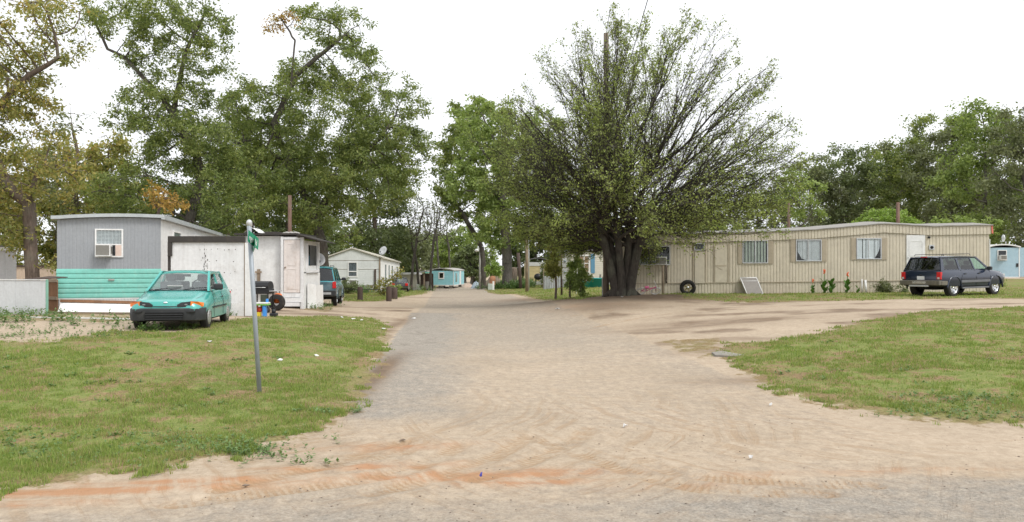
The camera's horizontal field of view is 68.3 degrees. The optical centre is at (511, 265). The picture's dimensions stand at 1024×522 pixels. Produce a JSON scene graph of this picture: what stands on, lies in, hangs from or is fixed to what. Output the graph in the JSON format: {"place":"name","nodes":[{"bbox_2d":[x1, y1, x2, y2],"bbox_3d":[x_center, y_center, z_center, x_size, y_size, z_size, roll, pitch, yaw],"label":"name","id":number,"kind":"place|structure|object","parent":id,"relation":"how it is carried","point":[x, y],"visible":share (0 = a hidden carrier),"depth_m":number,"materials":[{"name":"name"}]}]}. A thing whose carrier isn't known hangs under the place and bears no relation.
{"place":"outdoors","nodes":[
{"label":"outdoors","id":0,"kind":"place"},
{"bbox_2d":[0,273,1023,500],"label":"ground","id":1,"kind":"structure","parent":0,"point":[704,348],"depth_m":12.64,"materials":[{"name":"green plant"}]},
{"bbox_2d":[0,245,18,278],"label":"pale shed","id":2,"kind":"structure","parent":1,"relation":"on","point":[7,267],"depth_m":30.80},
{"bbox_2d":[0,157,43,264],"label":"broadleaf tree","id":3,"kind":"object","parent":1,"relation":"on","point":[5,208],"visible":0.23,"depth_m":52.19,"materials":[{"name":"green plant"}]},
{"bbox_2d":[0,279,47,314],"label":"white panel fence","id":4,"kind":"object","parent":1,"relation":"on","point":[21,294],"visible":0.59,"depth_m":22.19,"materials":[{"name":"metal"}]},
{"bbox_2d":[16,265,56,280],"bbox_3d":[-27.382,0.884,45.600,9.169,1.832,3.400,0,0,0],"label":"pink trailer","id":5,"kind":"object","parent":1,"relation":"on","point":[20,271],"visible":0.06,"depth_m":43.99,"materials":[{"name":"beige"}]},
{"bbox_2d":[8,139,112,264],"bbox_3d":[-37.407,-4.090,62.001,10.490,12.837,6.043,0,0,0],"label":"broadleaf tree","id":6,"kind":"object","parent":1,"relation":"on","point":[47,249],"visible":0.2,"depth_m":61.06,"materials":[{"name":"green plant"}]},
{"bbox_2d":[0,306,129,324],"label":"weeds","id":7,"kind":"object","parent":1,"relation":"on","point":[53,316],"visible":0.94,"depth_m":18.75,"materials":[{"name":"green plant"}]},
{"bbox_2d":[33,108,99,243],"bbox_3d":[-33.928,-5.174,58.039,5.925,14.903,4.514,0,0,0],"label":"broadleaf tree","id":8,"kind":"object","parent":1,"relation":"on","point":[74,199],"visible":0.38,"depth_m":57.66,"materials":[{"name":"green plant"}]},
{"bbox_2d":[58,299,134,311],"bbox_3d":[-12.522,1.252,23.006,2.671,0.444,0.812,0,0,0],"label":"insulation board","id":9,"kind":"object","parent":1,"relation":"on","point":[69,305],"visible":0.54,"depth_m":23.05,"materials":[{"name":"white plastic"}]},
{"bbox_2d":[47,124,168,214],"bbox_3d":[-29.336,-4.153,56.012,8.134,12.794,5.735,0,0,0],"label":"broadleaf tree","id":10,"kind":"object","parent":1,"relation":"on","point":[94,154],"visible":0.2,"depth_m":55.33,"materials":[{"name":"green plant"}]},
{"bbox_2d":[141,179,189,214],"bbox_3d":[-16.506,-1.181,36.077,2.148,5.827,1.914,0,0,-41],"label":"young tree","id":11,"kind":"object","parent":1,"relation":"on","point":[164,201],"visible":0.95,"depth_m":35.92,"materials":[{"name":"brown plant"}]},
{"bbox_2d":[0,422,339,469],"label":"weeds","id":12,"kind":"object","parent":1,"relation":"on","point":[234,449],"visible":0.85,"depth_m":8.34,"materials":[{"name":"green plant"}]},
{"bbox_2d":[72,0,272,235],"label":"pecan tree","id":13,"kind":"object","parent":1,"relation":"on","point":[184,127],"visible":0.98,"depth_m":39.39,"materials":[{"name":"green plant"}]},
{"bbox_2d":[130,270,230,327],"bbox_3d":[-7.840,0.781,18.289,1.772,1.352,3.825,0,-1,-11],"label":"hatchback car","id":14,"kind":"object","parent":1,"relation":"on","point":[204,299],"visible":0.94,"depth_m":17.23,"materials":[{"name":"teal metal"}]},
{"bbox_2d":[136,188,233,234],"bbox_3d":[-22.396,-1.548,49.965,7.867,7.330,5.019,0,0,0],"label":"broadleaf tree","id":15,"kind":"object","parent":1,"relation":"on","point":[199,218],"visible":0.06,"depth_m":49.00,"materials":[{"name":"green plant"}]},
{"bbox_2d":[185,82,270,213],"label":"broadleaf tree","id":16,"kind":"object","parent":1,"relation":"on","point":[223,119],"visible":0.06,"depth_m":70.00,"materials":[{"name":"green plant"}]},
{"bbox_2d":[184,114,282,235],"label":"broadleaf tree","id":17,"kind":"object","parent":1,"relation":"on","point":[239,145],"visible":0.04,"depth_m":65.56,"materials":[{"name":"green plant"}]},
{"bbox_2d":[246,219,261,391],"bbox_3d":[-3.794,0.774,11.078,0.168,2.895,0.620,0,0,-7],"label":"street sign","id":18,"kind":"object","parent":1,"relation":"on","point":[253,240],"visible":0.99,"depth_m":11.12,"materials":[{"name":"metal"}]},
{"bbox_2d":[252,8,301,227],"bbox_3d":[-13.789,-6.559,44.035,3.126,16.899,1.309,0,0,5],"label":"young tree","id":19,"kind":"object","parent":1,"relation":"on","point":[281,17],"visible":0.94,"depth_m":43.98,"materials":[{"name":"green plant"}]},
{"bbox_2d":[234,232,334,308],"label":"white shed","id":20,"kind":"structure","parent":1,"relation":"on","point":[288,264],"depth_m":29.50,"materials":[{"name":"metal"}]},
{"bbox_2d":[284,240,299,292],"bbox_3d":[-8.533,0.022,29.270,0.628,2.048,0.100,0,0,0],"label":"door","id":21,"kind":"structure","parent":20,"relation":"in","point":[291,247],"depth_m":29.28,"materials":[{"name":"white wood"}]},
{"bbox_2d":[306,243,318,272],"bbox_3d":[-8.203,-0.310,30.500,0.410,1.180,1.740,0,0,0],"label":"window","id":22,"kind":"structure","parent":20,"relation":"in","point":[307,244],"depth_m":30.00,"materials":[{"name":"glass"}]},
{"bbox_2d":[256,126,344,253],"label":"broadleaf tree","id":23,"kind":"object","parent":1,"relation":"on","point":[281,226],"visible":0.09,"depth_m":70.94,"materials":[{"name":"green plant"}]},
{"bbox_2d":[275,206,365,254],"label":"broadleaf tree","id":24,"kind":"object","parent":1,"relation":"on","point":[339,238],"visible":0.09,"depth_m":75.56,"materials":[{"name":"green plant"}]},
{"bbox_2d":[341,277,358,293],"bbox_3d":[-12.483,1.537,55.909,2.354,1.408,1.699,0,0,0],"label":"shrub","id":25,"kind":"object","parent":1,"relation":"on","point":[352,286],"visible":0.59,"depth_m":55.75,"materials":[{"name":"green plant"}]},
{"bbox_2d":[328,247,400,291],"bbox_3d":[-13.338,0.580,69.402,4.751,3.854,15.250,0,-1,-3],"label":"gabled home","id":26,"kind":"object","parent":1,"relation":"on","point":[363,266],"visible":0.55,"depth_m":61.95,"materials":[{"name":"white"}]},
{"bbox_2d":[348,262,357,276],"bbox_3d":[-13.054,0.312,61.895,0.826,1.285,0.080,0,-1,-3],"label":"window","id":27,"kind":"structure","parent":26,"relation":"in","point":[352,266],"depth_m":61.90,"materials":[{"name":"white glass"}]},
{"bbox_2d":[323,126,420,265],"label":"broadleaf tree","id":28,"kind":"object","parent":1,"relation":"on","point":[398,232],"visible":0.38,"depth_m":83.26,"materials":[{"name":"green plant"}]},
{"bbox_2d":[343,289,428,301],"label":"grass","id":29,"kind":"structure","parent":1,"relation":"on","point":[382,297],"depth_m":52.87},
{"bbox_2d":[367,267,404,294],"bbox_3d":[-9.178,1.202,55.024,2.873,2.321,1.631,0,0,0],"label":"dry shrub","id":30,"kind":"object","parent":1,"relation":"on","point":[384,285],"visible":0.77,"depth_m":54.93,"materials":[{"name":"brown plant"}]},
{"bbox_2d":[356,224,419,272],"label":"broadleaf tree","id":31,"kind":"object","parent":1,"relation":"on","point":[410,256],"visible":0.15,"depth_m":98.99,"materials":[{"name":"green plant"}]},
{"bbox_2d":[392,277,409,291],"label":"parked car","id":32,"kind":"object","parent":1,"relation":"on","point":[404,283],"visible":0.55,"depth_m":70.35,"materials":[{"name":"grey paint"}]},
{"bbox_2d":[379,225,434,273],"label":"broadleaf tree","id":33,"kind":"object","parent":1,"relation":"on","point":[423,248],"visible":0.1,"depth_m":139.39,"materials":[{"name":"green plant"}]},
{"bbox_2d":[400,273,421,286],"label":"white cabin","id":34,"kind":"object","parent":1,"relation":"on","point":[407,275],"visible":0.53,"depth_m":88.00,"materials":[{"name":"beige"}]},
{"bbox_2d":[394,198,428,289],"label":"bare tree","id":35,"kind":"object","parent":1,"relation":"on","point":[416,260],"visible":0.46,"depth_m":85.88,"materials":[{"name":"grey plant"}]},
{"bbox_2d":[397,196,443,284],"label":"bare tree","id":36,"kind":"object","parent":1,"relation":"on","point":[419,228],"visible":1,"depth_m":81.86,"materials":[{"name":"grey plant"}]},
{"bbox_2d":[415,269,432,290],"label":"lean to","id":37,"kind":"object","parent":1,"relation":"on","point":[424,279],"visible":0.36,"depth_m":94.80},
{"bbox_2d":[418,190,449,286],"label":"bare tree","id":38,"kind":"object","parent":1,"relation":"on","point":[434,228],"visible":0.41,"depth_m":111.93,"materials":[{"name":"grey plant"}]},
{"bbox_2d":[419,231,456,270],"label":"broadleaf tree","id":39,"kind":"object","parent":1,"relation":"on","point":[429,259],"visible":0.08,"depth_m":163.01,"materials":[{"name":"green plant"}]},
{"bbox_2d":[422,203,457,290],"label":"bare tree","id":40,"kind":"object","parent":1,"relation":"on","point":[434,236],"visible":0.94,"depth_m":89.88,"materials":[{"name":"grey plant"}]},
{"bbox_2d":[425,268,464,288],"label":"blue trailer","id":41,"kind":"object","parent":1,"relation":"on","point":[450,279],"visible":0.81,"depth_m":104.83,"materials":[{"name":"metal"}]},
{"bbox_2d":[484,260,504,278],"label":"ornamental tree","id":42,"kind":"object","parent":1,"relation":"on","point":[493,268],"visible":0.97,"depth_m":75.70,"materials":[{"name":"green plant"}]},
{"bbox_2d":[439,93,566,287],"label":"shade tree","id":43,"kind":"object","parent":1,"relation":"on","point":[469,173],"visible":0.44,"depth_m":76.97,"materials":[{"name":"green plant"}]},
{"bbox_2d":[475,278,538,288],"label":"weeds","id":44,"kind":"object","parent":1,"relation":"on","point":[514,284],"visible":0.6,"depth_m":76.83,"materials":[{"name":"green plant"}]},
{"bbox_2d":[0,329,1022,413],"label":"weeds","id":45,"kind":"object","parent":1,"relation":"on","point":[359,409],"visible":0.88,"depth_m":11.62,"materials":[{"name":"green plant"}]},
{"bbox_2d":[516,253,521,288],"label":"rusty post","id":46,"kind":"object","parent":1,"relation":"on","point":[519,270],"visible":0.79,"depth_m":73.85,"materials":[{"name":"brown metal"}]},
{"bbox_2d":[497,223,547,279],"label":"broadleaf tree","id":47,"kind":"object","parent":1,"relation":"on","point":[532,254],"visible":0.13,"depth_m":103.80,"materials":[{"name":"green plant"}]},
{"bbox_2d":[525,221,527,291],"bbox_3d":[1.216,-0.727,62.000,0.260,6.748,0.260,0,0,0],"label":"wooden pole","id":48,"kind":"object","parent":1,"relation":"on","point":[526,269],"visible":0.45,"depth_m":61.90,"materials":[{"name":"brown wood"}]},
{"bbox_2d":[524,258,547,284],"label":"yellow trailer","id":49,"kind":"object","parent":1,"relation":"on","point":[534,267],"visible":0.34,"depth_m":83.99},
{"bbox_2d":[484,284,609,299],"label":"grass","id":50,"kind":"structure","parent":1,"relation":"on","point":[538,289],"depth_m":53.22,"materials":[{"name":"plant"}]},
{"bbox_2d":[540,243,563,298],"bbox_3d":[2.279,0.359,42.947,1.411,3.468,1.330,0,0,0],"label":"sapling","id":51,"kind":"object","parent":1,"relation":"on","point":[552,269],"visible":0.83,"depth_m":42.90,"materials":[{"name":"green plant"}]},
{"bbox_2d":[543,269,569,288],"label":"corrugated fence","id":52,"kind":"object","parent":1,"relation":"on","point":[548,283],"visible":0.23,"depth_m":66.03,"materials":[{"name":"white metal"}]},
{"bbox_2d":[561,239,566,294],"bbox_3d":[3.352,0.112,48.889,0.466,4.447,0.238,0,0,23],"label":"meter pole","id":53,"kind":"object","parent":1,"relation":"on","point":[564,261],"visible":0.52,"depth_m":48.82,"materials":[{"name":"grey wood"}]},
{"bbox_2d":[562,255,583,297],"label":"sapling","id":54,"kind":"object","parent":1,"relation":"on","point":[568,283],"visible":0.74,"depth_m":39.94,"materials":[{"name":"green plant"}]},
{"bbox_2d":[570,263,593,296],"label":"sapling","id":55,"kind":"object","parent":1,"relation":"on","point":[582,274],"visible":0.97,"depth_m":39.40,"materials":[{"name":"green plant"}]},
{"bbox_2d":[558,250,609,284],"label":"beige home","id":56,"kind":"object","parent":1,"relation":"on","point":[594,266],"visible":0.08,"depth_m":72.08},
{"bbox_2d":[680,280,695,293],"bbox_3d":[8.992,1.125,38.620,0.800,0.816,0.361,0,0,8],"label":"spare wheel","id":57,"kind":"object","parent":1,"relation":"on","point":[689,283],"visible":0.91,"depth_m":38.52,"materials":[{"name":"rubber"}]},
{"bbox_2d":[740,277,762,293],"bbox_3d":[12.101,1.021,38.131,1.061,0.879,0.690,0,0,8],"label":"window screen","id":58,"kind":"object","parent":1,"relation":"on","point":[750,285],"depth_m":38.15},
{"bbox_2d":[622,222,993,294],"bbox_3d":[14.716,-0.237,40.332,18.417,4.173,4.590,0,0,8],"label":"tan home","id":59,"kind":"object","parent":1,"relation":"on","point":[801,258],"visible":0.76,"depth_m":38.14,"materials":[{"name":"metal"}]},
{"bbox_2d":[639,246,669,264],"bbox_3d":[7.339,-0.527,39.195,1.722,0.993,0.075,0,0,8],"label":"window","id":60,"kind":"structure","parent":59,"relation":"in","point":[666,252],"depth_m":39.13,"materials":[{"name":"glass"}]},
{"bbox_2d":[695,252,704,282],"bbox_3d":[9.662,0.090,38.873,0.497,1.618,0.026,0,0,8],"label":"rear door","id":61,"kind":"structure","parent":59,"relation":"in","point":[700,261],"depth_m":38.86,"materials":[{"name":"beige"}]},
{"bbox_2d":[715,246,726,282],"bbox_3d":[10.714,-0.060,38.725,0.580,1.851,0.028,0,0,8],"label":"patched door","id":62,"kind":"structure","parent":59,"relation":"in","point":[720,255],"depth_m":38.71,"materials":[{"name":"beige"}]},
{"bbox_2d":[742,240,767,262],"bbox_3d":[12.395,-0.710,38.491,1.260,1.182,0.075,0,0,8],"label":"window","id":63,"kind":"structure","parent":59,"relation":"in","point":[753,251],"depth_m":38.49,"materials":[{"name":"glass"}]},
{"bbox_2d":[796,239,821,260],"bbox_3d":[14.986,-0.769,38.132,1.237,1.098,0.075,0,0,8],"label":"window","id":64,"kind":"structure","parent":59,"relation":"in","point":[806,250],"depth_m":38.11,"materials":[{"name":"glass"}]},
{"bbox_2d":[856,238,881,258],"bbox_3d":[17.832,-0.849,37.734,1.184,1.057,0.075,0,0,8],"label":"window","id":65,"kind":"structure","parent":59,"relation":"in","point":[866,248],"depth_m":37.73,"materials":[{"name":"glass"}]},
{"bbox_2d":[906,235,924,264],"bbox_3d":[20.007,-0.481,37.402,0.867,2.059,0.095,0,0,8],"label":"door","id":66,"kind":"structure","parent":59,"relation":"in","point":[915,244],"depth_m":37.41,"materials":[{"name":"metal"}]},
{"bbox_2d":[666,285,1023,302],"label":"grass","id":67,"kind":"structure","parent":1,"relation":"on","point":[967,294],"depth_m":32.84,"materials":[{"name":"plant"}]},
{"bbox_2d":[713,305,1023,427],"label":"grass","id":68,"kind":"structure","parent":1,"relation":"on","point":[936,363],"depth_m":14.19,"materials":[{"name":"plant"}]},
{"bbox_2d":[870,276,900,292],"bbox_3d":[18.237,1.024,36.986,1.319,1.066,1.097,0,0,0],"label":"round bush","id":69,"kind":"object","parent":1,"relation":"on","point":[885,287],"visible":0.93,"depth_m":36.92,"materials":[{"name":"green plant"}]},
{"bbox_2d":[851,206,924,223],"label":"round tree","id":70,"kind":"object","parent":1,"relation":"on","point":[888,215],"visible":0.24,"depth_m":55.36,"materials":[{"name":"green plant"}]},
{"bbox_2d":[876,385,1023,420],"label":"weeds","id":71,"kind":"object","parent":1,"relation":"on","point":[965,399],"visible":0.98,"depth_m":10.56,"materials":[{"name":"green plant"}]},
{"bbox_2d":[900,253,1004,295],"bbox_3d":[18.911,0.384,32.365,4.705,1.790,2.190,-1,0,-27],"label":"parked suv","id":72,"kind":"object","parent":1,"relation":"on","point":[951,275],"visible":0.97,"depth_m":31.44,"materials":[{"name":"blue metal"}]},
{"bbox_2d":[0,475,1023,521],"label":"street","id":73,"kind":"structure","parent":0,"point":[999,499],"depth_m":6.31,"materials":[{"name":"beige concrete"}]},
{"bbox_2d":[0,268,1023,501],"bbox_3d":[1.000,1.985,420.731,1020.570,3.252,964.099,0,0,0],"label":"dirt lot","id":74,"kind":"structure","parent":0,"point":[658,321],"depth_m":19.53,"materials":[{"name":"beige soil"}]},
{"bbox_2d":[0,0,102,280],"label":"pecan tree","id":75,"kind":"object","parent":74,"relation":"on","point":[19,193],"visible":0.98,"depth_m":28.92,"materials":[{"name":"green plant"}]},
{"bbox_2d":[0,321,131,339],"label":"weeds","id":76,"kind":"object","parent":74,"relation":"on","point":[38,330],"visible":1,"depth_m":15.96,"materials":[{"name":"green plant"}]},
{"bbox_2d":[51,213,228,308],"bbox_3d":[-15.756,-0.032,35.747,3.300,3.264,24.260,0,0,-14],"label":"mobile home","id":77,"kind":"object","parent":74,"relation":"on","point":[133,266],"visible":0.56,"depth_m":24.15,"materials":[{"name":"grey"}]},
{"bbox_2d":[45,279,57,311],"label":"wooden gate","id":78,"kind":"structure","parent":77,"relation":"attached to","point":[52,294],"depth_m":23.70,"materials":[{"name":"brown wood"}]},
{"bbox_2d":[95,244,112,255],"bbox_3d":[-12.947,-0.492,23.959,0.444,0.392,0.334,0,0,-14],"label":"air conditioner","id":79,"kind":"object","parent":77,"relation":"attached to","point":[103,249],"visible":1,"depth_m":23.81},
{"bbox_2d":[95,229,122,256],"bbox_3d":[-12.864,-0.721,24.121,0.819,0.906,0.080,0,0,-14],"label":"window","id":80,"kind":"structure","parent":77,"relation":"in","point":[117,248],"depth_m":24.13,"materials":[{"name":"white glass"}]},
{"bbox_2d":[168,236,253,315],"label":"screen wall","id":81,"kind":"structure","parent":74,"relation":"on","point":[227,257],"depth_m":22.95,"materials":[{"name":"white"}]},
{"bbox_2d":[128,301,344,330],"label":"weeds","id":82,"kind":"object","parent":74,"relation":"on","point":[141,327],"visible":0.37,"depth_m":16.70,"materials":[{"name":"green plant"}]},
{"bbox_2d":[256,299,270,316],"bbox_3d":[-7.755,1.306,23.421,0.460,0.550,0.370,0,0,-5],"label":"toy table","id":83,"kind":"object","parent":74,"relation":"on","point":[262,308],"visible":0.8,"depth_m":23.30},
{"bbox_2d":[255,281,281,311],"bbox_3d":[-8.659,1.074,26.177,1.238,1.075,0.512,0,0,8],"label":"gas grill","id":84,"kind":"object","parent":74,"relation":"on","point":[263,288],"visible":0.62,"depth_m":25.98,"materials":[{"name":"black metal"}]},
{"bbox_2d":[269,294,284,310],"bbox_3d":[-8.537,1.332,27.400,0.599,0.606,0.233,0,0,0],"label":"old tyre","id":85,"kind":"object","parent":74,"relation":"on","point":[281,304],"visible":0.73,"depth_m":27.32,"materials":[{"name":"rubber"}]},
{"bbox_2d":[288,195,291,231],"bbox_3d":[-10.004,-0.453,34.000,0.200,5.423,0.200,0,0,0],"label":"wooden pole","id":86,"kind":"object","parent":74,"relation":"on","point":[289,213],"visible":0.4,"depth_m":33.93,"materials":[{"name":"red wood"}]},
{"bbox_2d":[201,0,449,265],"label":"pecan tree","id":87,"kind":"object","parent":74,"relation":"on","point":[341,159],"visible":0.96,"depth_m":44.95,"materials":[{"name":"green plant"}]},
{"bbox_2d":[319,265,345,305],"bbox_3d":[-9.289,0.943,36.508,2.320,1.895,4.680,0,-1,-8],"label":"parked van","id":88,"kind":"object","parent":74,"relation":"on","point":[331,283],"visible":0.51,"depth_m":34.67,"materials":[{"name":"teal metal"}]},
{"bbox_2d":[427,224,498,282],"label":"broadleaf tree","id":89,"kind":"object","parent":74,"relation":"on","point":[443,255],"visible":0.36,"depth_m":148.43,"materials":[{"name":"green plant"}]},
{"bbox_2d":[426,94,515,288],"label":"shade tree","id":90,"kind":"object","parent":74,"relation":"on","point":[449,144],"visible":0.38,"depth_m":90.75,"materials":[{"name":"green plant"}]},
{"bbox_2d":[450,243,491,284],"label":"broadleaf tree","id":91,"kind":"object","parent":74,"relation":"on","point":[469,255],"visible":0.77,"depth_m":127.21,"materials":[{"name":"green plant"}]},
{"bbox_2d":[603,33,608,294],"bbox_3d":[4.461,-4.536,35.800,0.300,12.959,0.300,0,0,0],"label":"utility pole","id":92,"kind":"object","parent":74,"relation":"on","point":[605,282],"visible":0.13,"depth_m":35.69,"materials":[{"name":"brown wood"}]},
{"bbox_2d":[462,0,819,296],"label":"spreading tree","id":93,"kind":"object","parent":74,"relation":"on","point":[583,221],"visible":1,"depth_m":32.60,"materials":[{"name":"green plant"}]},
{"bbox_2d":[726,192,790,228],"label":"broadleaf tree","id":94,"kind":"object","parent":74,"relation":"on","point":[760,222],"visible":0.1,"depth_m":99.35,"materials":[{"name":"green plant"}]},
{"bbox_2d":[760,164,832,227],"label":"broadleaf tree","id":95,"kind":"object","parent":74,"relation":"on","point":[808,199],"visible":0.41,"depth_m":87.58,"materials":[{"name":"green plant"}]},
{"bbox_2d":[770,152,861,226],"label":"broadleaf tree","id":96,"kind":"object","parent":74,"relation":"on","point":[811,218],"visible":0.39,"depth_m":95.31,"materials":[{"name":"green plant"}]},
{"bbox_2d":[796,141,895,224],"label":"broadleaf tree","id":97,"kind":"object","parent":74,"relation":"on","point":[849,156],"visible":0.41,"depth_m":96.72,"materials":[{"name":"green plant"}]},
{"bbox_2d":[813,170,910,224],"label":"broadleaf tree","id":98,"kind":"object","parent":74,"relation":"on","point":[859,197],"visible":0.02,"depth_m":118.40,"materials":[{"name":"green plant"}]},
{"bbox_2d":[835,138,910,222],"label":"broadleaf tree","id":99,"kind":"object","parent":74,"relation":"on","point":[884,148],"visible":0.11,"depth_m":102.95,"materials":[{"name":"green plant"}]},
{"bbox_2d":[865,110,958,223],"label":"broadleaf tree","id":100,"kind":"object","parent":74,"relation":"on","point":[905,160],"visible":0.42,"depth_m":91.79,"materials":[{"name":"green plant"}]},
{"bbox_2d":[896,109,1007,223],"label":"broadleaf tree","id":101,"kind":"object","parent":74,"relation":"on","point":[924,155],"visible":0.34,"depth_m":85.33,"materials":[{"name":"green plant"}]},
{"bbox_2d":[925,214,1003,236],"bbox_3d":[36.474,-1.555,61.975,6.613,5.584,4.604,0,0,0],"label":"round tree","id":102,"kind":"object","parent":74,"relation":"on","point":[995,222],"visible":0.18,"depth_m":61.60,"materials":[{"name":"green plant"}]},
{"bbox_2d":[918,96,1023,244],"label":"broadleaf tree","id":103,"kind":"object","parent":74,"relation":"on","point":[963,169],"visible":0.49,"depth_m":77.38,"materials":[{"name":"green plant"}]},
{"bbox_2d":[947,167,1023,247],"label":"broadleaf tree","id":104,"kind":"object","parent":74,"relation":"on","point":[1018,243],"visible":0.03,"depth_m":99.47,"materials":[{"name":"green plant"}]},
{"bbox_2d":[964,101,1023,246],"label":"broadleaf tree","id":105,"kind":"object","parent":74,"relation":"on","point":[1016,150],"visible":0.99,"depth_m":71.93,"materials":[{"name":"green plant"}]},
{"bbox_2d":[990,235,1023,277],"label":"pale blue trailer","id":106,"kind":"object","parent":74,"relation":"on","point":[1012,266],"visible":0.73,"depth_m":63.83,"materials":[{"name":"metal"}]},
{"bbox_2d":[0,0,1023,266],"label":"sky","id":107,"kind":"structure","parent":0,"point":[849,69],"materials":[{"name":"white"}]},
{"bbox_2d":[303,285,1023,492],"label":"road","id":108,"kind":"structure","parent":0,"point":[550,363],"depth_m":9.52,"materials":[{"name":"beige soil"}]},
{"bbox_2d":[432,211,464,270],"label":"bare tree","id":109,"kind":"object","parent":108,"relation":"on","point":[447,235],"visible":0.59,"depth_m":113.84,"materials":[{"name":"brown plant"}]},
{"bbox_2d":[187,373,1022,521],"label":"gravel","id":110,"kind":"structure","parent":108,"relation":"on","point":[245,485],"depth_m":6.83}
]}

